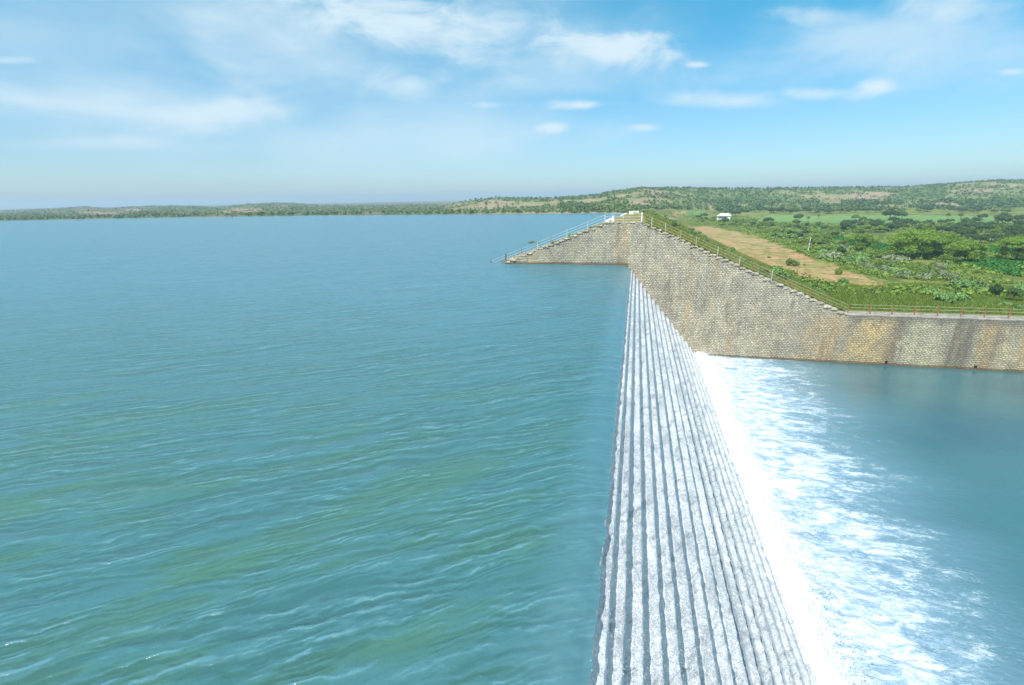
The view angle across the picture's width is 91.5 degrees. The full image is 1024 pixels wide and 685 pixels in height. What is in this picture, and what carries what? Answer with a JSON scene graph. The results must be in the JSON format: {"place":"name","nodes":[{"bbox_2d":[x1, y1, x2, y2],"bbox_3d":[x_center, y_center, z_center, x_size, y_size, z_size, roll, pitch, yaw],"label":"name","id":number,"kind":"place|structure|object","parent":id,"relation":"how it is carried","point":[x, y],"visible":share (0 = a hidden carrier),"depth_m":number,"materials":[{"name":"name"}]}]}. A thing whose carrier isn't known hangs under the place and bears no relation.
{"place":"outdoors","nodes":[
{"label":"outdoors","id":0,"kind":"place"},
{"bbox_2d":[0,213,629,684],"bbox_3d":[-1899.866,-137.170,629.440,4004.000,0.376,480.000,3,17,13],"label":"lake","id":1,"kind":"structure","parent":0,"point":[340,449],"depth_m":20.31,"materials":[{"name":"liquid"}]},
{"bbox_2d":[0,181,1023,310],"bbox_3d":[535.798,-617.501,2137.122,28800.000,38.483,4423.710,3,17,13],"label":"ground","id":2,"kind":"structure","parent":0,"point":[761,249],"depth_m":388.12,"materials":[{"name":"green plant"}]},
{"bbox_2d":[0,203,692,219],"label":"shore scrub","id":3,"kind":"object","parent":2,"relation":"on","point":[571,210],"visible":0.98,"depth_m":377.82,"materials":[{"name":"green plant"}]},
{"bbox_2d":[0,179,1023,219],"bbox_3d":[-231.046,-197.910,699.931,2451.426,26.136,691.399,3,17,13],"label":"hill scrub","id":4,"kind":"object","parent":2,"relation":"on","point":[624,203],"visible":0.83,"depth_m":513.46,"materials":[{"name":"green plant"}]},
{"bbox_2d":[2,179,1023,210],"bbox_3d":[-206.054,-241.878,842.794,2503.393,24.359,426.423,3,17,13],"label":"ridge trees","id":5,"kind":"object","parent":2,"relation":"on","point":[878,186],"visible":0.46,"depth_m":640.73,"materials":[{"name":"green plant"}]},
{"bbox_2d":[643,212,845,310],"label":"bank grass","id":6,"kind":"structure","parent":2,"relation":"on","point":[716,249],"depth_m":81.61,"materials":[{"name":"green plant"}]},
{"bbox_2d":[499,221,1023,371],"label":"retaining wall","id":7,"kind":"structure","parent":2,"relation":"on","point":[709,303],"depth_m":70.21,"materials":[{"name":"stone"}]},
{"bbox_2d":[492,212,642,262],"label":"metal railing","id":8,"kind":"object","parent":7,"relation":"on","point":[623,216],"visible":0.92,"depth_m":73.96,"materials":[{"name":"grey metal"}]},
{"bbox_2d":[642,213,848,312],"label":"metal railing","id":9,"kind":"object","parent":7,"relation":"on","point":[747,263],"visible":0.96,"depth_m":69.92,"materials":[{"name":"grey metal"}]},
{"bbox_2d":[849,304,1023,317],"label":"metal railing","id":10,"kind":"object","parent":7,"relation":"on","point":[984,314],"visible":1,"depth_m":65.73,"materials":[{"name":"grey metal"}]},
{"bbox_2d":[769,266,787,277],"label":"broadleaf shrub","id":11,"kind":"object","parent":2,"relation":"on","point":[779,271],"visible":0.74,"depth_m":84.00,"materials":[{"name":"green plant"}]},
{"bbox_2d":[776,233,787,237],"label":"broadleaf shrub","id":12,"kind":"object","parent":2,"relation":"on","point":[780,235],"visible":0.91,"depth_m":205.81,"materials":[{"name":"green plant"}]},
{"bbox_2d":[785,258,799,265],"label":"shrub","id":13,"kind":"object","parent":2,"relation":"on","point":[792,262],"visible":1,"depth_m":126.46,"materials":[{"name":"green plant"}]},
{"bbox_2d":[785,228,802,233],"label":"broadleaf shrub","id":14,"kind":"object","parent":2,"relation":"on","point":[791,230],"visible":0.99,"depth_m":224.86,"materials":[{"name":"green plant"}]},
{"bbox_2d":[787,233,801,237],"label":"shrub","id":15,"kind":"object","parent":2,"relation":"on","point":[791,235],"visible":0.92,"depth_m":198.69,"materials":[{"name":"green plant"}]},
{"bbox_2d":[793,213,803,218],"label":"broadleaf tree","id":16,"kind":"object","parent":2,"relation":"on","point":[799,215],"visible":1,"depth_m":316.64,"materials":[{"name":"green plant"}]},
{"bbox_2d":[794,235,811,242],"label":"shrub","id":17,"kind":"object","parent":2,"relation":"on","point":[806,238],"visible":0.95,"depth_m":179.61,"materials":[{"name":"green plant"}]},
{"bbox_2d":[815,245,823,249],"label":"shrub","id":18,"kind":"object","parent":2,"relation":"on","point":[820,247],"visible":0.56,"depth_m":156.69,"materials":[{"name":"green plant"}]},
{"bbox_2d":[811,236,831,243],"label":"shrub","id":19,"kind":"object","parent":2,"relation":"on","point":[818,240],"visible":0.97,"depth_m":176.12,"materials":[{"name":"green plant"}]},
{"bbox_2d":[816,248,831,252],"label":"broadleaf shrub","id":20,"kind":"object","parent":2,"relation":"on","point":[822,250],"visible":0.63,"depth_m":148.04,"materials":[{"name":"green plant"}]},
{"bbox_2d":[818,230,831,234],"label":"shrub","id":21,"kind":"object","parent":2,"relation":"on","point":[824,232],"visible":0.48,"depth_m":208.33,"materials":[{"name":"green plant"}]},
{"bbox_2d":[818,248,842,258],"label":"dry shrub","id":22,"kind":"object","parent":2,"relation":"on","point":[835,254],"visible":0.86,"depth_m":136.72,"materials":[{"name":"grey plant"}]},
{"bbox_2d":[823,244,838,249],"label":"shrub","id":23,"kind":"object","parent":2,"relation":"on","point":[829,247],"visible":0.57,"depth_m":154.87,"materials":[{"name":"green plant"}]},
{"bbox_2d":[834,267,842,274],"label":"shrub","id":24,"kind":"object","parent":2,"relation":"on","point":[838,271],"visible":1,"depth_m":111.78,"materials":[{"name":"green plant"}]},
{"bbox_2d":[837,246,846,252],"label":"broadleaf tree","id":25,"kind":"object","parent":2,"relation":"on","point":[841,249],"visible":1,"depth_m":143.04,"materials":[{"name":"green plant"}]},
{"bbox_2d":[837,240,849,245],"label":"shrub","id":26,"kind":"object","parent":2,"relation":"on","point":[844,242],"visible":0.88,"depth_m":161.74,"materials":[{"name":"green plant"}]},
{"bbox_2d":[838,278,849,282],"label":"broadleaf shrub","id":27,"kind":"object","parent":2,"relation":"on","point":[842,280],"visible":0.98,"depth_m":101.82,"materials":[{"name":"green plant"}]},
{"bbox_2d":[840,220,850,231],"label":"broadleaf tree","id":28,"kind":"object","parent":2,"relation":"on","point":[844,223],"visible":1,"depth_m":228.50,"materials":[{"name":"green plant"}]},
{"bbox_2d":[841,256,857,262],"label":"broadleaf shrub","id":29,"kind":"object","parent":2,"relation":"on","point":[848,259],"visible":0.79,"depth_m":129.25,"materials":[{"name":"green plant"}]},
{"bbox_2d":[682,210,1023,296],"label":"undergrowth","id":30,"kind":"object","parent":2,"relation":"on","point":[967,290],"visible":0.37,"depth_m":123.09,"materials":[{"name":"green plant"}]},
{"bbox_2d":[851,251,865,255],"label":"broadleaf shrub","id":31,"kind":"object","parent":2,"relation":"on","point":[857,253],"visible":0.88,"depth_m":140.89,"materials":[{"name":"green plant"}]},
{"bbox_2d":[852,228,865,233],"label":"broadleaf tree","id":32,"kind":"object","parent":2,"relation":"on","point":[859,230],"visible":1,"depth_m":205.76,"materials":[{"name":"green plant"}]},
{"bbox_2d":[856,255,871,261],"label":"broadleaf shrub","id":33,"kind":"object","parent":2,"relation":"on","point":[864,257],"visible":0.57,"depth_m":130.06,"materials":[{"name":"green plant"}]},
{"bbox_2d":[847,233,881,249],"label":"acacia tree","id":34,"kind":"object","parent":2,"relation":"on","point":[863,242],"visible":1,"depth_m":154.05,"materials":[{"name":"green plant"}]},
{"bbox_2d":[856,262,873,268],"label":"dry shrub","id":35,"kind":"object","parent":2,"relation":"on","point":[868,265],"visible":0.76,"depth_m":118.13,"materials":[{"name":"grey plant"}]},
{"bbox_2d":[859,223,872,229],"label":"broadleaf tree","id":36,"kind":"object","parent":2,"relation":"on","point":[866,226],"visible":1,"depth_m":225.07,"materials":[{"name":"green plant"}]},
{"bbox_2d":[858,248,873,252],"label":"shrub","id":37,"kind":"object","parent":2,"relation":"on","point":[869,250],"visible":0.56,"depth_m":145.50,"materials":[{"name":"green plant"}]},
{"bbox_2d":[714,197,1023,212],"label":"foothill scrub","id":38,"kind":"object","parent":2,"relation":"on","point":[970,203],"visible":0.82,"depth_m":433.01,"materials":[{"name":"green plant"}]},
{"bbox_2d":[870,249,880,253],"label":"shrub","id":39,"kind":"object","parent":2,"relation":"on","point":[875,251],"visible":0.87,"depth_m":140.67,"materials":[{"name":"green plant"}]},
{"bbox_2d":[870,221,882,225],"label":"broadleaf tree","id":40,"kind":"object","parent":2,"relation":"on","point":[876,223],"visible":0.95,"depth_m":243.71,"materials":[{"name":"green plant"}]},
{"bbox_2d":[873,261,884,268],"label":"broadleaf tree","id":41,"kind":"object","parent":2,"relation":"on","point":[879,262],"visible":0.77,"depth_m":117.50,"materials":[{"name":"green plant"}]},
{"bbox_2d":[871,264,889,271],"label":"dry shrub","id":42,"kind":"object","parent":2,"relation":"on","point":[883,268],"visible":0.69,"depth_m":114.43,"materials":[{"name":"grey plant"}]},
{"bbox_2d":[872,250,889,257],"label":"shrub","id":43,"kind":"object","parent":2,"relation":"on","point":[881,253],"visible":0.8,"depth_m":139.20,"materials":[{"name":"green plant"}]},
{"bbox_2d":[875,225,886,232],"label":"broadleaf tree","id":44,"kind":"object","parent":2,"relation":"on","point":[880,227],"visible":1,"depth_m":220.53,"materials":[{"name":"green plant"}]},
{"bbox_2d":[883,260,892,265],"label":"shrub","id":45,"kind":"object","parent":2,"relation":"on","point":[887,262],"visible":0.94,"depth_m":119.12,"materials":[{"name":"green plant"}]},
{"bbox_2d":[881,209,899,217],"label":"broadleaf tree","id":46,"kind":"object","parent":2,"relation":"on","point":[890,212],"visible":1,"depth_m":315.09,"materials":[{"name":"green plant"}]},
{"bbox_2d":[884,223,900,229],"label":"broadleaf tree","id":47,"kind":"object","parent":2,"relation":"on","point":[891,226],"visible":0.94,"depth_m":224.88,"materials":[{"name":"green plant"}]},
{"bbox_2d":[764,263,1023,315],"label":"meadow grass","id":48,"kind":"structure","parent":2,"relation":"on","point":[863,301],"depth_m":81.78,"materials":[{"name":"green plant"}]},
{"bbox_2d":[881,254,910,261],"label":"dry shrub","id":49,"kind":"object","parent":2,"relation":"on","point":[895,257],"visible":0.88,"depth_m":132.78,"materials":[{"name":"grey plant"}]},
{"bbox_2d":[893,220,902,224],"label":"broadleaf tree","id":50,"kind":"object","parent":2,"relation":"on","point":[897,222],"visible":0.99,"depth_m":252.42,"materials":[{"name":"green plant"}]},
{"bbox_2d":[890,267,906,272],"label":"broadleaf shrub","id":51,"kind":"object","parent":2,"relation":"on","point":[895,268],"visible":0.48,"depth_m":112.42,"materials":[{"name":"green plant"}]},
{"bbox_2d":[896,211,907,219],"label":"broadleaf tree","id":52,"kind":"object","parent":2,"relation":"on","point":[903,213],"visible":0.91,"depth_m":319.30,"materials":[{"name":"green plant"}]},
{"bbox_2d":[895,268,913,278],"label":"dry shrub","id":53,"kind":"object","parent":2,"relation":"on","point":[905,274],"visible":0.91,"depth_m":105.65,"materials":[{"name":"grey plant"}]},
{"bbox_2d":[906,261,923,265],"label":"shrub","id":54,"kind":"object","parent":2,"relation":"on","point":[920,263],"visible":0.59,"depth_m":120.61,"materials":[{"name":"green plant"}]},
{"bbox_2d":[906,264,924,270],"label":"shrub","id":55,"kind":"object","parent":2,"relation":"on","point":[917,267],"visible":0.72,"depth_m":113.21,"materials":[{"name":"green plant"}]},
{"bbox_2d":[885,230,947,257],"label":"acacia tree","id":56,"kind":"object","parent":2,"relation":"on","point":[902,240],"visible":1,"depth_m":134.56,"materials":[{"name":"green plant"}]},
{"bbox_2d":[915,272,934,279],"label":"dry shrub","id":57,"kind":"object","parent":2,"relation":"on","point":[925,275],"visible":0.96,"depth_m":103.40,"materials":[{"name":"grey plant"}]},
{"bbox_2d":[910,228,939,248],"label":"acacia tree","id":58,"kind":"object","parent":2,"relation":"on","point":[934,231],"visible":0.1,"depth_m":147.50,"materials":[{"name":"green plant"}]},
{"bbox_2d":[831,236,1023,275],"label":"bushes","id":59,"kind":"object","parent":2,"relation":"on","point":[997,263],"visible":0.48,"depth_m":123.99,"materials":[{"name":"green plant"}]},
{"bbox_2d":[922,223,934,229],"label":"broadleaf tree","id":60,"kind":"object","parent":2,"relation":"on","point":[927,225],"visible":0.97,"depth_m":219.52,"materials":[{"name":"green plant"}]},
{"bbox_2d":[922,286,937,293],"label":"broadleaf shrub","id":61,"kind":"object","parent":2,"relation":"on","point":[932,289],"visible":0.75,"depth_m":87.84,"materials":[{"name":"green plant"}]},
{"bbox_2d":[925,263,934,268],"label":"broadleaf tree","id":62,"kind":"object","parent":2,"relation":"on","point":[929,266],"visible":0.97,"depth_m":112.78,"materials":[{"name":"green plant"}]},
{"bbox_2d":[927,268,944,273],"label":"shrub","id":63,"kind":"object","parent":2,"relation":"on","point":[929,270],"visible":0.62,"depth_m":108.78,"materials":[{"name":"green plant"}]},
{"bbox_2d":[925,262,949,269],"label":"dry shrub","id":64,"kind":"object","parent":2,"relation":"on","point":[940,266],"visible":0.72,"depth_m":117.46,"materials":[{"name":"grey plant"}]},
{"bbox_2d":[927,268,948,274],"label":"dry shrub","id":65,"kind":"object","parent":2,"relation":"on","point":[934,272],"visible":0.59,"depth_m":107.95,"materials":[{"name":"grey plant"}]},
{"bbox_2d":[937,219,947,223],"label":"broadleaf tree","id":66,"kind":"object","parent":2,"relation":"on","point":[941,221],"visible":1,"depth_m":266.99,"materials":[{"name":"green plant"}]},
{"bbox_2d":[932,290,953,301],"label":"broadleaf shrub","id":67,"kind":"object","parent":2,"relation":"on","point":[947,296],"visible":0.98,"depth_m":81.82,"materials":[{"name":"green plant"}]},
{"bbox_2d":[936,225,950,231],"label":"broadleaf tree","id":68,"kind":"object","parent":2,"relation":"on","point":[943,227],"visible":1,"depth_m":210.58,"materials":[{"name":"green plant"}]},
{"bbox_2d":[925,231,967,254],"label":"acacia tree","id":69,"kind":"object","parent":2,"relation":"on","point":[951,236],"visible":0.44,"depth_m":137.02,"materials":[{"name":"green plant"}]},
{"bbox_2d":[938,272,960,279],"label":"dry shrub","id":70,"kind":"object","parent":2,"relation":"on","point":[953,276],"visible":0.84,"depth_m":102.49,"materials":[{"name":"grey plant"}]},
{"bbox_2d":[948,277,972,287],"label":"broadleaf shrub","id":71,"kind":"object","parent":2,"relation":"on","point":[965,282],"visible":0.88,"depth_m":92.65,"materials":[{"name":"green plant"}]},
{"bbox_2d":[953,292,970,300],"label":"broadleaf shrub","id":72,"kind":"object","parent":2,"relation":"on","point":[960,296],"visible":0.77,"depth_m":81.94,"materials":[{"name":"green plant"}]},
{"bbox_2d":[955,222,968,225],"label":"broadleaf tree","id":73,"kind":"object","parent":2,"relation":"on","point":[964,224],"visible":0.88,"depth_m":231.98,"materials":[{"name":"green plant"}]},
{"bbox_2d":[954,226,971,236],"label":"broadleaf tree","id":74,"kind":"object","parent":2,"relation":"on","point":[963,230],"visible":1,"depth_m":185.57,"materials":[{"name":"green plant"}]},
{"bbox_2d":[942,239,992,261],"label":"acacia tree","id":75,"kind":"object","parent":2,"relation":"on","point":[965,250],"visible":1,"depth_m":123.78,"materials":[{"name":"green plant"}]},
{"bbox_2d":[965,233,978,237],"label":"broadleaf tree","id":76,"kind":"object","parent":2,"relation":"on","point":[969,235],"visible":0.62,"depth_m":181.24,"materials":[{"name":"green plant"}]},
{"bbox_2d":[969,228,977,233],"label":"broadleaf tree","id":77,"kind":"object","parent":2,"relation":"on","point":[974,231],"visible":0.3,"depth_m":189.47,"materials":[{"name":"green plant"}]},
{"bbox_2d":[971,217,981,220],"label":"broadleaf tree","id":78,"kind":"object","parent":2,"relation":"on","point":[977,219],"visible":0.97,"depth_m":267.73,"materials":[{"name":"green plant"}]},
{"bbox_2d":[970,279,989,289],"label":"broadleaf shrub","id":79,"kind":"object","parent":2,"relation":"on","point":[977,284],"visible":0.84,"depth_m":90.91,"materials":[{"name":"green plant"}]},
{"bbox_2d":[973,221,987,230],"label":"broadleaf tree","id":80,"kind":"object","parent":2,"relation":"on","point":[976,223],"visible":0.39,"depth_m":222.50,"materials":[{"name":"green plant"}]},
{"bbox_2d":[973,233,989,241],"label":"broadleaf tree","id":81,"kind":"object","parent":2,"relation":"on","point":[980,236],"visible":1,"depth_m":168.56,"materials":[{"name":"green plant"}]},
{"bbox_2d":[977,214,987,218],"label":"broadleaf tree","id":82,"kind":"object","parent":2,"relation":"on","point":[982,215],"visible":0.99,"depth_m":302.15,"materials":[{"name":"green plant"}]},
{"bbox_2d":[975,223,990,232],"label":"broadleaf tree","id":83,"kind":"object","parent":2,"relation":"on","point":[981,226],"visible":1,"depth_m":211.78,"materials":[{"name":"green plant"}]},
{"bbox_2d":[988,233,999,241],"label":"broadleaf tree","id":84,"kind":"object","parent":2,"relation":"on","point":[993,235],"visible":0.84,"depth_m":172.38,"materials":[{"name":"green plant"}]},
{"bbox_2d":[989,224,1001,228],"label":"broadleaf tree","id":85,"kind":"object","parent":2,"relation":"on","point":[993,226],"visible":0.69,"depth_m":212.86,"materials":[{"name":"green plant"}]},
{"bbox_2d":[989,283,1003,295],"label":"broadleaf tree","id":86,"kind":"object","parent":2,"relation":"on","point":[998,287],"visible":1,"depth_m":85.03,"materials":[{"name":"green plant"}]},
{"bbox_2d":[988,229,1005,237],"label":"broadleaf tree","id":87,"kind":"object","parent":2,"relation":"on","point":[999,232],"visible":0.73,"depth_m":174.28,"materials":[{"name":"green plant"}]},
{"bbox_2d":[994,212,1013,221],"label":"broadleaf tree","id":88,"kind":"object","parent":2,"relation":"on","point":[1005,216],"visible":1,"depth_m":246.53,"materials":[{"name":"green plant"}]},
{"bbox_2d":[998,302,1013,306],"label":"broadleaf shrub","id":89,"kind":"object","parent":2,"relation":"on","point":[1010,304],"visible":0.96,"depth_m":78.02,"materials":[{"name":"green plant"}]},
{"bbox_2d":[991,235,1023,258],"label":"acacia tree","id":90,"kind":"object","parent":2,"relation":"on","point":[1017,242],"visible":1,"depth_m":124.73,"materials":[{"name":"green plant"}]},
{"bbox_2d":[1002,229,1020,235],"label":"broadleaf tree","id":91,"kind":"object","parent":2,"relation":"on","point":[1016,232],"visible":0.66,"depth_m":178.03,"materials":[{"name":"green plant"}]},
{"bbox_2d":[1006,224,1021,230],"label":"broadleaf tree","id":92,"kind":"object","parent":2,"relation":"on","point":[1012,227],"visible":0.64,"depth_m":194.24,"materials":[{"name":"green plant"}]},
{"bbox_2d":[1006,287,1023,298],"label":"broadleaf tree","id":93,"kind":"object","parent":2,"relation":"on","point":[1014,291],"visible":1,"depth_m":80.97,"materials":[{"name":"green plant"}]},
{"bbox_2d":[1012,281,1023,290],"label":"broadleaf shrub","id":94,"kind":"object","parent":2,"relation":"on","point":[1020,286],"visible":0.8,"depth_m":87.06,"materials":[{"name":"green plant"}]},
{"bbox_2d":[1014,214,1023,218],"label":"broadleaf tree","id":95,"kind":"object","parent":2,"relation":"on","point":[1019,217],"visible":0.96,"depth_m":264.79,"materials":[{"name":"green plant"}]},
{"bbox_2d":[1015,304,1023,308],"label":"broadleaf shrub","id":96,"kind":"object","parent":2,"relation":"on","point":[1017,306],"visible":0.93,"depth_m":75.91,"materials":[{"name":"green plant"}]},
{"bbox_2d":[0,0,1023,208],"label":"sky","id":97,"kind":"structure","parent":0,"point":[104,103],"materials":[{"name":"blue"}]},
{"bbox_2d":[717,213,731,219],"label":"farm house","id":98,"kind":"structure","parent":0,"point":[724,215],"depth_m":344.36,"materials":[{"name":"concrete"}]},
{"bbox_2d":[708,356,1023,684],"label":"pool","id":99,"kind":"structure","parent":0,"point":[904,487],"depth_m":38.21,"materials":[{"name":"liquid"}]},
{"bbox_2d":[695,351,851,684],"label":"foam","id":100,"kind":"object","parent":99,"relation":"on","point":[823,665],"visible":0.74,"depth_m":31.84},
{"bbox_2d":[694,350,885,684],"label":"spray","id":101,"kind":"object","parent":100,"relation":"on","point":[708,366],"visible":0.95,"depth_m":34.16,"materials":[{"name":"liquid"}]},
{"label":"spillway","id":102,"kind":"object","parent":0,"visible":0},
{"bbox_2d":[589,270,817,684],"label":"falling water","id":103,"kind":"structure","parent":102,"relation":"on","point":[750,610],"depth_m":22.33,"materials":[{"name":"white liquid"}]},
{"bbox_2d":[591,271,822,684],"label":"spray","id":104,"kind":"object","parent":103,"relation":"on","point":[679,515],"visible":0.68,"depth_m":23.58,"materials":[{"name":"liquid"}]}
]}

